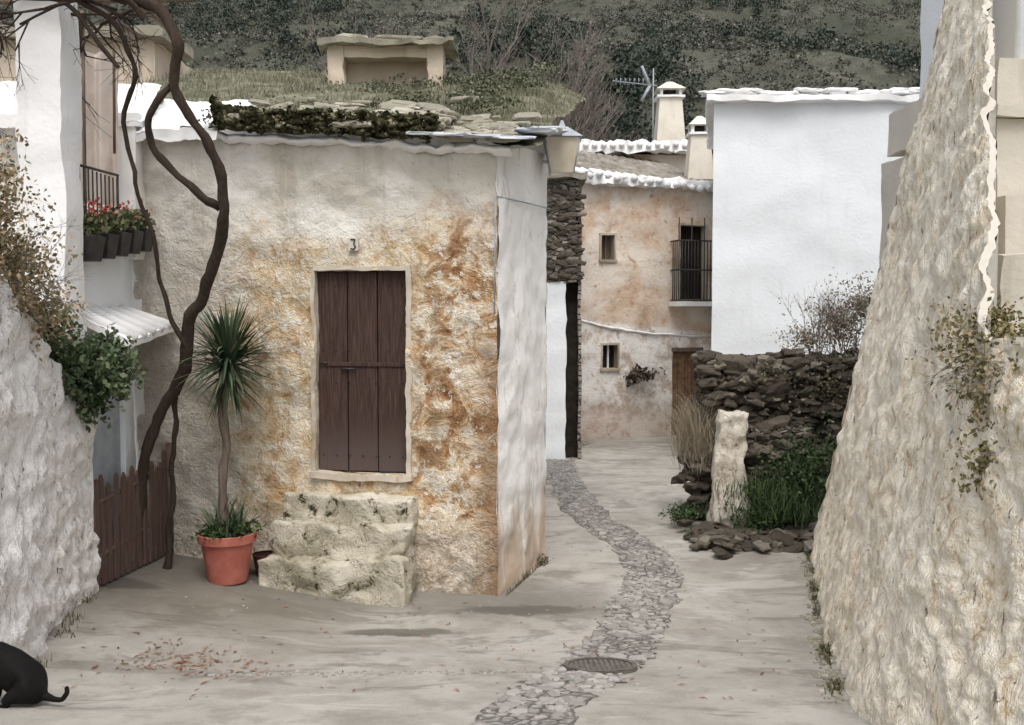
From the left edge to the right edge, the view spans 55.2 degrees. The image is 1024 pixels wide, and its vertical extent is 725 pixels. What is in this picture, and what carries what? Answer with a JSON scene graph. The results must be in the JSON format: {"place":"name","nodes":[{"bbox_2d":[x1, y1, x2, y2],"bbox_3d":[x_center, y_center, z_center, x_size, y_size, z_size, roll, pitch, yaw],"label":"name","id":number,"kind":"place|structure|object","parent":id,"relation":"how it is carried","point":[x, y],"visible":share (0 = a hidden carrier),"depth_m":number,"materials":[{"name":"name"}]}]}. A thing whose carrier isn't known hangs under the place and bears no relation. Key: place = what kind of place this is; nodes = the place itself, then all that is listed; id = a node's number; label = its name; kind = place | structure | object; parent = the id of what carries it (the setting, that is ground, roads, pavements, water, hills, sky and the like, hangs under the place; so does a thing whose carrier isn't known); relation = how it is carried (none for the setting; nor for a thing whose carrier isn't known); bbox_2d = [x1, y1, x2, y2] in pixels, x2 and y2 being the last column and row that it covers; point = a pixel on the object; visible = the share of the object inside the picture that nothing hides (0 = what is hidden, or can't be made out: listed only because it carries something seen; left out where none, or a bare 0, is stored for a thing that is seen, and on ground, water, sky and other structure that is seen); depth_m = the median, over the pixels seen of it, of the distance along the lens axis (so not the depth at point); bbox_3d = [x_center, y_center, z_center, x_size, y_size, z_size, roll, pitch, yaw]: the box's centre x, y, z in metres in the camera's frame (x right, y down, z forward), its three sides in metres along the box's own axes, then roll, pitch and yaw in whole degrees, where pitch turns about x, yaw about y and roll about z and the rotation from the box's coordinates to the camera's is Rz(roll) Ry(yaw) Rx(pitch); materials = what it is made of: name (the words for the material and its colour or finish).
{"place":"outdoors","nodes":[
{"label":"outdoors","id":0,"kind":"place"},
{"bbox_2d":[0,39,205,128],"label":"walls","id":1,"kind":"structure","parent":0,"point":[156,59],"depth_m":19.73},
{"bbox_2d":[0,24,193,58],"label":"roof slab","id":2,"kind":"structure","parent":1,"relation":"on","point":[151,30],"depth_m":19.42,"materials":[{"name":"stone"}]},
{"bbox_2d":[136,99,254,133],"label":"whitewashed roof end","id":3,"kind":"structure","parent":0,"point":[168,114],"depth_m":11.17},
{"bbox_2d":[150,69,327,105],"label":"roof grass","id":4,"kind":"structure","parent":0,"point":[212,90],"depth_m":13.47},
{"bbox_2d":[313,144,404,270],"bbox_3d":[-1.637,-1.681,10.489,1.022,1.392,0.103,1,3,12],"label":"wall above door","id":5,"kind":"structure","parent":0,"point":[359,192],"depth_m":10.49,"materials":[{"name":"paint"}]},
{"bbox_2d":[208,76,586,145],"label":"turf roof","id":6,"kind":"structure","parent":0,"point":[537,140],"depth_m":12.51,"materials":[{"name":"plant"}]},
{"bbox_2d":[209,94,430,143],"bbox_3d":[-2.022,-2.566,10.305,2.516,0.579,0.263,0,3,10],"label":"mossy edge","id":7,"kind":"object","parent":6,"relation":"attached to","point":[389,123],"visible":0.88,"depth_m":10.33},
{"bbox_2d":[197,101,440,140],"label":"mossy edge tufts","id":8,"kind":"object","parent":7,"relation":"on","point":[346,129],"visible":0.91,"depth_m":10.26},
{"bbox_2d":[208,104,441,138],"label":"mossy edge stones","id":9,"kind":"object","parent":6,"relation":"on","point":[431,117],"visible":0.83,"depth_m":10.23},
{"bbox_2d":[119,65,588,137],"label":"roof grass","id":10,"kind":"structure","parent":6,"relation":"on","point":[220,71],"depth_m":13.23,"materials":[{"name":"plant"}]},
{"bbox_2d":[317,33,457,87],"bbox_3d":[-1.756,-4.243,14.043,1.963,0.839,0.844,0,3,0],"label":"roof chimney","id":11,"kind":"object","parent":6,"relation":"on","point":[358,58],"visible":0.87,"depth_m":13.82,"materials":[{"name":"paint"}]},
{"bbox_2d":[251,61,562,112],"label":"roof moss tufts","id":12,"kind":"object","parent":6,"relation":"on","point":[514,79],"visible":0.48,"depth_m":13.02,"materials":[{"name":"plant"}]},
{"bbox_2d":[0,436,871,724],"bbox_3d":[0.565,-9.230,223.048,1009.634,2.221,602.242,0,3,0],"label":"ground","id":13,"kind":"structure","parent":0,"point":[632,486],"depth_m":8.44,"materials":[{"name":"concrete"}]},
{"bbox_2d":[0,641,69,707],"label":"black cat","id":14,"kind":"object","parent":13,"relation":"on","point":[23,677],"visible":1,"depth_m":6.28},
{"bbox_2d":[13,0,86,389],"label":"pillar","id":15,"kind":"structure","parent":13,"relation":"on","point":[48,123],"depth_m":8.84,"materials":[{"name":"paint"}]},
{"bbox_2d":[0,0,196,151],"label":"vine pergola","id":16,"kind":"object","parent":15,"relation":"attached to","point":[130,31],"visible":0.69,"depth_m":9.05,"materials":[{"name":"plant"}]},
{"bbox_2d":[80,51,118,205],"bbox_3d":[-4.411,-2.476,10.365,0.492,1.611,0.108,-2,3,-31],"label":"hanging cloth","id":17,"kind":"object","parent":16,"relation":"hanging from","point":[99,100],"visible":0.55,"depth_m":10.39,"materials":[{"name":"fabric"}]},
{"bbox_2d":[0,281,100,657],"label":"face","id":18,"kind":"object","parent":13,"relation":"on","point":[50,562],"visible":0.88,"depth_m":7.79},
{"bbox_2d":[0,127,114,361],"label":"dried creeper","id":19,"kind":"object","parent":18,"relation":"attached to","point":[16,258],"visible":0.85,"depth_m":7.38,"materials":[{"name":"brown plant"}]},
{"bbox_2d":[33,294,149,432],"bbox_3d":[-4.054,0.024,8.560,1.161,1.309,2.033,1,3,11],"label":"ivy bush","id":20,"kind":"object","parent":18,"relation":"attached to","point":[100,375],"visible":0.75,"depth_m":8.79,"materials":[{"name":"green plant"}]},
{"bbox_2d":[0,128,144,469],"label":"back wall","id":21,"kind":"structure","parent":13,"relation":"on","point":[139,404],"depth_m":10.97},
{"bbox_2d":[0,81,161,121],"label":"whitewashed roof","id":22,"kind":"structure","parent":21,"relation":"on","point":[9,106],"depth_m":11.46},
{"bbox_2d":[83,256,135,502],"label":"side wall","id":23,"kind":"structure","parent":13,"relation":"on","point":[108,284],"depth_m":10.40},
{"bbox_2d":[92,396,120,573],"bbox_3d":[-4.195,1.129,9.969,0.070,2.150,0.900,0,3,0],"label":"grey side door","id":24,"kind":"structure","parent":23,"relation":"attached to","point":[106,462],"depth_m":10.12,"materials":[{"name":"paint"}]},
{"bbox_2d":[83,196,156,261],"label":"flower planters","id":25,"kind":"object","parent":23,"relation":"attached to","point":[112,234],"visible":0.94,"depth_m":9.78,"materials":[{"name":"black plastic"}]},
{"bbox_2d":[119,351,130,476],"bbox_3d":[-4.178,1.080,10.498,0.154,2.404,0.153,0,3,0],"label":"door surround","id":26,"kind":"object","parent":23,"relation":"attached to","point":[125,440],"visible":0.28,"depth_m":10.43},
{"bbox_2d":[85,304,173,347],"bbox_3d":[-3.969,-0.388,10.168,0.581,0.442,1.562,0,3,0],"label":"door canopy","id":27,"kind":"object","parent":23,"relation":"attached to","point":[140,327],"visible":0.88,"depth_m":9.88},
{"bbox_3d":[-4.378,-1.154,10.081,0.262,0.115,1.761,0,3,0],"label":"parapet top","id":28,"kind":"object","parent":23,"relation":"attached to","visible":0},
{"bbox_2d":[80,10,115,213],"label":"cloth posts","id":29,"kind":"object","parent":28,"relation":"attached to","point":[84,110],"visible":0.65,"depth_m":10.05,"materials":[{"name":"brown wood"}]},
{"bbox_2d":[30,0,229,569],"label":"grapevine","id":30,"kind":"object","parent":13,"relation":"on","point":[185,334],"visible":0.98,"depth_m":9.17,"materials":[{"name":"brown plant"}]},
{"bbox_2d":[93,443,173,584],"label":"picket gate","id":31,"kind":"structure","parent":13,"relation":"on","point":[127,547],"depth_m":10.13,"materials":[{"name":"brown wood"}]},
{"bbox_2d":[133,138,316,568],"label":"wall","id":32,"kind":"structure","parent":13,"relation":"on","point":[266,265],"depth_m":10.80,"materials":[{"name":"paint"}]},
{"bbox_2d":[114,126,145,259],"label":"corner pier","id":33,"kind":"structure","parent":32,"relation":"attached to","point":[126,188],"depth_m":10.66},
{"bbox_2d":[309,266,319,470],"bbox_3d":[-2.148,0.079,10.745,0.110,2.274,0.210,0,3,0],"label":"door surround","id":34,"kind":"object","parent":32,"relation":"attached to","point":[314,382],"visible":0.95,"depth_m":10.69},
{"bbox_2d":[216,131,511,156],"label":"cornice","id":35,"kind":"structure","parent":32,"relation":"attached to","point":[449,147],"depth_m":10.35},
{"bbox_2d":[164,294,287,585],"bbox_3d":[-2.937,0.776,10.260,1.334,3.057,1.335,1,3,22],"label":"potted yucca","id":36,"kind":"object","parent":13,"relation":"on","point":[225,540],"visible":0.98,"depth_m":10.15,"materials":[{"name":"plant"}]},
{"bbox_2d":[257,491,419,606],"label":"stone steps","id":37,"kind":"structure","parent":13,"relation":"on","point":[352,547],"depth_m":10.31,"materials":[{"name":"stone"}]},
{"bbox_2d":[316,472,406,495],"bbox_3d":[-1.637,1.935,10.672,1.020,1.470,0.089,1,3,10],"label":"wall below door","id":38,"kind":"structure","parent":13,"relation":"on","point":[346,487],"depth_m":10.64,"materials":[{"name":"paint"}]},
{"bbox_2d":[309,469,412,482],"bbox_3d":[-1.624,1.239,10.689,1.171,0.112,0.247,1,3,10],"label":"door threshold","id":39,"kind":"object","parent":38,"relation":"on","point":[328,475],"depth_m":10.61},
{"bbox_2d":[221,129,539,485],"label":"back wall","id":40,"kind":"structure","parent":13,"relation":"on","point":[435,142],"depth_m":16.07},
{"bbox_2d":[63,597,779,699],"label":"leaf litter","id":41,"kind":"object","parent":13,"relation":"on","point":[180,662],"visible":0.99,"depth_m":7.65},
{"bbox_2d":[36,551,846,696],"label":"wall base weeds","id":42,"kind":"object","parent":13,"relation":"on","point":[827,656],"depth_m":8.55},
{"bbox_2d":[404,151,497,595],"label":"wall","id":43,"kind":"structure","parent":13,"relation":"on","point":[451,356],"depth_m":10.39,"materials":[{"name":"paint"}]},
{"bbox_2d":[329,271,396,471],"bbox_3d":[-1.612,0.100,10.721,1.020,2.190,0.030,0,3,10],"label":"door backing","id":44,"kind":"object","parent":43,"relation":"attached to","point":[359,271],"depth_m":10.68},
{"bbox_2d":[318,272,347,361],"bbox_3d":[-1.955,-0.491,10.708,0.328,0.992,0.046,0,3,10],"label":"door plank","id":45,"kind":"object","parent":44,"relation":"attached to","point":[333,314],"depth_m":10.68,"materials":[{"name":"brown paint"}]},
{"bbox_2d":[319,366,348,469],"bbox_3d":[-1.955,0.603,10.760,0.328,1.158,0.050,0,3,10],"label":"door plank","id":46,"kind":"object","parent":44,"relation":"on","point":[333,418],"depth_m":10.74,"materials":[{"name":"brown paint"}]},
{"bbox_2d":[348,272,377,362],"bbox_3d":[-1.620,-0.488,10.647,0.328,0.992,0.050,0,3,10],"label":"door plank","id":47,"kind":"object","parent":44,"relation":"attached to","point":[363,317],"depth_m":10.62,"materials":[{"name":"brown paint"}]},
{"bbox_2d":[348,366,378,470],"bbox_3d":[-1.620,0.606,10.704,0.328,1.158,0.046,0,3,10],"label":"door plank","id":48,"kind":"object","parent":44,"relation":"attached to","point":[363,418],"depth_m":10.68,"materials":[{"name":"brown paint"}]},
{"bbox_2d":[378,271,405,362],"bbox_3d":[-1.285,-0.485,10.591,0.328,0.992,0.046,0,3,10],"label":"door plank","id":49,"kind":"object","parent":44,"relation":"attached to","point":[392,317],"depth_m":10.57,"materials":[{"name":"brown paint"}]},
{"bbox_2d":[378,367,406,471],"bbox_3d":[-1.285,0.609,10.643,0.328,1.158,0.050,0,3,10],"label":"door plank","id":50,"kind":"object","parent":44,"relation":"on","point":[392,420],"depth_m":10.62,"materials":[{"name":"brown paint"}]},
{"bbox_2d":[405,265,412,474],"bbox_3d":[-1.092,0.098,10.552,0.116,2.288,0.227,0,3,0],"label":"door surround","id":51,"kind":"object","parent":43,"relation":"attached to","point":[409,379],"visible":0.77,"depth_m":10.48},
{"bbox_2d":[405,126,568,139],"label":"blue slates","id":52,"kind":"object","parent":43,"relation":"on","point":[546,130],"visible":0.9,"depth_m":10.03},
{"bbox_2d":[227,96,541,142],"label":"slab stones","id":53,"kind":"object","parent":52,"relation":"on","point":[447,116],"visible":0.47,"depth_m":10.74,"materials":[{"name":"stone"}]},
{"bbox_2d":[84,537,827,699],"bbox_3d":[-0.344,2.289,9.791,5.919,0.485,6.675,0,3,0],"label":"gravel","id":54,"kind":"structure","parent":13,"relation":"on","point":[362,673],"depth_m":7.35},
{"bbox_2d":[311,0,654,140],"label":"bare tree","id":55,"kind":"object","parent":13,"relation":"on","point":[574,86],"visible":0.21,"depth_m":33.98,"materials":[{"name":"plant"}]},
{"bbox_2d":[495,148,527,595],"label":"side wall","id":56,"kind":"structure","parent":13,"relation":"on","point":[512,362],"depth_m":10.70,"materials":[{"name":"paint"}]},
{"bbox_2d":[524,148,547,573],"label":"side buttress","id":57,"kind":"structure","parent":13,"relation":"on","point":[536,381],"depth_m":11.45,"materials":[{"name":"paint"}]},
{"bbox_2d":[542,120,582,175],"bbox_3d":[0.579,-2.500,11.389,0.462,0.622,0.461,0,3,0],"label":"wall street lantern","id":58,"kind":"object","parent":57,"relation":"attached to","point":[561,151],"depth_m":11.23,"materials":[{"name":"beige glass"}]},
{"bbox_2d":[545,172,587,458],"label":"stone outbuilding","id":59,"kind":"structure","parent":13,"relation":"on","point":[565,250],"depth_m":20.02,"materials":[{"name":"paint"}]},
{"bbox_2d":[469,441,684,724],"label":"cobbled drain","id":60,"kind":"object","parent":13,"relation":"on","point":[550,695],"visible":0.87,"depth_m":9.32,"materials":[{"name":"stone"}]},
{"bbox_2d":[563,657,637,673],"bbox_3d":[0.680,2.344,7.546,0.570,0.145,0.570,0,3,0],"label":"manhole cover","id":61,"kind":"object","parent":60,"relation":"on","point":[604,665],"visible":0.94,"depth_m":7.51,"materials":[{"name":"metal"}]},
{"bbox_2d":[508,18,648,141],"bbox_3d":[0.997,-7.338,36.671,9.346,12.064,6.340,0,3,0],"label":"bare tree","id":62,"kind":"object","parent":13,"relation":"on","point":[572,126],"visible":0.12,"depth_m":35.76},
{"bbox_2d":[601,371,613,438],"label":"wall panel","id":63,"kind":"structure","parent":13,"relation":"on","point":[607,402],"depth_m":23.50,"materials":[{"name":"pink paint"}]},
{"bbox_2d":[617,367,671,437],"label":"wall panel","id":64,"kind":"structure","parent":13,"relation":"on","point":[636,413],"depth_m":23.82,"materials":[{"name":"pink paint"}]},
{"bbox_2d":[619,352,672,367],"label":"wall panel","id":65,"kind":"structure","parent":64,"relation":"on","point":[646,359],"depth_m":23.73,"materials":[{"name":"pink paint"}]},
{"bbox_2d":[706,409,750,528],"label":"whitewashed pier","id":66,"kind":"structure","parent":13,"relation":"on","point":[730,449],"depth_m":13.12,"materials":[{"name":"paint"}]},
{"bbox_2d":[676,519,813,559],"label":"fallen stones","id":67,"kind":"object","parent":13,"relation":"on","point":[719,540],"visible":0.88,"depth_m":12.48,"materials":[{"name":"stone"}]},
{"bbox_2d":[671,348,857,523],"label":"loose wall stones","id":68,"kind":"object","parent":13,"relation":"on","point":[773,394],"visible":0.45,"depth_m":14.03,"materials":[{"name":"stone"}]},
{"bbox_2d":[645,380,746,481],"bbox_3d":[2.774,0.957,14.385,1.733,1.703,2.341,1,3,23],"label":"dry grass clump","id":69,"kind":"object","parent":68,"relation":"on","point":[693,434],"visible":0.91,"depth_m":14.04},
{"bbox_2d":[763,267,874,363],"bbox_3d":[4.822,-0.634,14.511,2.329,1.541,1.434,0,3,0],"label":"dry shrub","id":70,"kind":"object","parent":68,"relation":"on","point":[847,323],"visible":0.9,"depth_m":14.43,"materials":[{"name":"grey plant"}]},
{"bbox_2d":[702,412,836,534],"bbox_3d":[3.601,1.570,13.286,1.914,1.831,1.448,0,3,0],"label":"green weed bank","id":71,"kind":"structure","parent":13,"relation":"on","point":[809,465],"depth_m":13.06,"materials":[{"name":"plant"}]},
{"bbox_2d":[690,347,859,518],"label":"wall","id":72,"kind":"structure","parent":13,"relation":"on","point":[697,376],"depth_m":14.23,"materials":[{"name":"stone"}]},
{"bbox_2d":[731,330,857,463],"bbox_3d":[4.290,0.725,14.079,3.010,2.382,1.085,0,3,0],"label":"ruin creeper","id":73,"kind":"object","parent":72,"relation":"attached to","point":[819,383],"visible":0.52,"depth_m":13.98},
{"bbox_2d":[711,101,911,354],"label":"front wall","id":74,"kind":"structure","parent":13,"relation":"on","point":[797,206],"depth_m":18.85,"materials":[{"name":"paint"}]},
{"bbox_2d":[705,93,918,149],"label":"roof slab","id":75,"kind":"structure","parent":74,"relation":"on","point":[735,98],"depth_m":18.56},
{"bbox_2d":[797,555,843,703],"bbox_3d":[2.845,2.305,9.242,0.231,0.503,5.961,1,3,15],"label":"wall foot rubble","id":76,"kind":"object","parent":13,"relation":"on","point":[826,675],"depth_m":8.47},
{"bbox_2d":[810,0,1023,724],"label":"face","id":77,"kind":"object","parent":13,"relation":"on","point":[916,559],"visible":0.94,"depth_m":6.47},
{"bbox_2d":[903,290,1023,511],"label":"wall top shrub","id":78,"kind":"object","parent":77,"relation":"on","point":[999,323],"visible":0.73,"depth_m":5.21,"materials":[{"name":"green plant"}]},
{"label":"side wall","id":79,"kind":"object","parent":13,"relation":"on","visible":0},
{"bbox_2d":[581,319,710,337],"bbox_3d":[3.319,-0.817,23.720,3.542,0.487,0.078,-1,3,-18],"label":"plaster ledge","id":80,"kind":"object","parent":79,"relation":"attached to","point":[642,332],"visible":0.99,"depth_m":23.67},
{"bbox_2d":[617,299,672,344],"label":"wall panel","id":81,"kind":"structure","parent":80,"relation":"attached to","point":[652,315],"depth_m":23.70,"materials":[{"name":"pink paint"}]},
{"bbox_2d":[618,260,672,298],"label":"wall panel","id":82,"kind":"structure","parent":81,"relation":"on","point":[642,279],"depth_m":23.64,"materials":[{"name":"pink paint"}]},
{"bbox_2d":[618,236,672,260],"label":"wall panel","id":83,"kind":"structure","parent":82,"relation":"on","point":[649,248],"depth_m":23.63,"materials":[{"name":"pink paint"}]},
{"bbox_2d":[618,223,672,236],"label":"wall panel","id":84,"kind":"structure","parent":83,"relation":"on","point":[652,230],"depth_m":23.59,"materials":[{"name":"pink paint"}]},
{"bbox_2d":[618,186,673,224],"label":"wall panel","id":85,"kind":"structure","parent":84,"relation":"on","point":[649,205],"depth_m":23.55,"materials":[{"name":"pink paint"}]},
{"bbox_2d":[679,306,700,343],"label":"wall panel","id":86,"kind":"structure","parent":80,"relation":"attached to","point":[689,320],"depth_m":24.08,"materials":[{"name":"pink paint"}]},
{"bbox_2d":[670,217,711,300],"bbox_3d":[4.427,-2.482,23.627,1.161,2.000,0.428,0,3,0],"label":"balcony ironwork","id":87,"kind":"object","parent":79,"relation":"attached to","point":[676,262],"visible":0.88,"depth_m":23.58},
{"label":"opening sill","id":88,"kind":"object","parent":87,"relation":"on","visible":0},
{"bbox_2d":[680,226,700,298],"bbox_3d":[4.351,-2.463,24.248,0.700,1.800,0.040,-1,3,-18],"label":"balcony door","id":89,"kind":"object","parent":88,"relation":"on","point":[686,233],"visible":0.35,"depth_m":24.25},
{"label":"left gable","id":90,"kind":"object","parent":13,"relation":"on","visible":0},
{"bbox_2d":[580,299,600,344],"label":"wall panel","id":91,"kind":"structure","parent":90,"relation":"attached to","point":[591,312],"depth_m":23.26,"materials":[{"name":"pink paint"}]},
{"bbox_2d":[581,369,600,439],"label":"wall panel","id":92,"kind":"structure","parent":90,"relation":"attached to","point":[590,403],"depth_m":23.36,"materials":[{"name":"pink paint"}]},
{"bbox_2d":[581,259,600,298],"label":"wall panel","id":93,"kind":"structure","parent":90,"relation":"attached to","point":[591,282],"depth_m":23.23,"materials":[{"name":"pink paint"}]},
{"bbox_2d":[0,0,920,140],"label":"hillside","id":94,"kind":"structure","parent":0,"point":[875,73],"depth_m":152.03,"materials":[{"name":"plant"}]},
{"bbox_2d":[0,0,920,142],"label":"hillside scrub","id":95,"kind":"object","parent":94,"relation":"on","point":[272,35],"visible":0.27,"depth_m":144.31,"materials":[{"name":"green plant"}]},
{"bbox_2d":[585,173,712,191],"bbox_3d":[3.326,-4.311,23.441,3.871,0.322,0.408,-1,3,-17],"label":"eave board","id":96,"kind":"object","parent":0,"point":[603,181],"visible":0.69,"depth_m":23.25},
{"bbox_2d":[576,150,702,180],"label":"tile roof","id":97,"kind":"structure","parent":96,"relation":"on","point":[619,163],"depth_m":25.56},
{"bbox_2d":[579,138,687,155],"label":"whitewashed ridge","id":98,"kind":"structure","parent":97,"relation":"on","point":[626,149],"depth_m":27.24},
{"bbox_2d":[575,167,712,191],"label":"whitewashed eave tiles","id":99,"kind":"object","parent":97,"relation":"attached to","point":[607,174],"visible":0.74,"depth_m":23.20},
{"bbox_2d":[684,116,712,180],"bbox_3d":[4.800,-5.487,25.157,0.679,1.650,0.679,0,3,0],"label":"chimney stack","id":100,"kind":"object","parent":97,"relation":"on","point":[699,163],"visible":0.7,"depth_m":24.88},
{"bbox_2d":[620,154,712,351],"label":"walls","id":101,"kind":"structure","parent":0,"point":[677,161],"depth_m":27.75,"materials":[{"name":"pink paint"}]},
{"bbox_2d":[622,150,712,154],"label":"tile roof","id":102,"kind":"structure","parent":101,"relation":"on","point":[647,153],"depth_m":28.44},
{"bbox_2d":[654,82,685,154],"bbox_3d":[4.600,-7.015,28.686,0.919,2.350,0.919,0,3,0],"label":"chimney stack","id":103,"kind":"object","parent":102,"relation":"on","point":[669,116],"visible":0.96,"depth_m":28.32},
{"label":"upper terrace","id":104,"kind":"structure","parent":0,"visible":0},
{"bbox_2d":[879,118,1023,266],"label":"wall","id":105,"kind":"structure","parent":104,"relation":"on","point":[1009,135],"depth_m":9.83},
{"bbox_2d":[887,58,1023,156],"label":"wall","id":106,"kind":"structure","parent":105,"relation":"on","point":[1009,81],"depth_m":9.99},
{"bbox_2d":[919,0,1015,98],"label":"wall","id":107,"kind":"structure","parent":105,"relation":"on","point":[1003,14],"depth_m":12.32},
{"bbox_2d":[986,0,998,337],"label":"battered retaining wall","id":108,"kind":"structure","parent":104,"relation":"on","point":[992,270],"depth_m":6.28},
{"bbox_2d":[977,0,999,340],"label":"coping","id":109,"kind":"object","parent":108,"relation":"on","point":[990,246],"visible":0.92,"depth_m":6.27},
{"bbox_2d":[996,194,1023,253],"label":"step","id":110,"kind":"object","parent":104,"relation":"on","point":[1010,211],"visible":0.18,"depth_m":9.15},
{"bbox_2d":[996,253,1023,334],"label":"step","id":111,"kind":"object","parent":104,"relation":"on","point":[1010,282],"visible":0.21,"depth_m":8.39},
{"bbox_3d":[7.733,-5.471,21.507,7.890,0.450,4.940,0,3,0],"label":"roof","id":112,"kind":"object","parent":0,"visible":0},
{"bbox_2d":[698,87,919,96],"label":"whitewashed slates","id":113,"kind":"object","parent":112,"relation":"on","point":[899,91],"visible":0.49,"depth_m":18.74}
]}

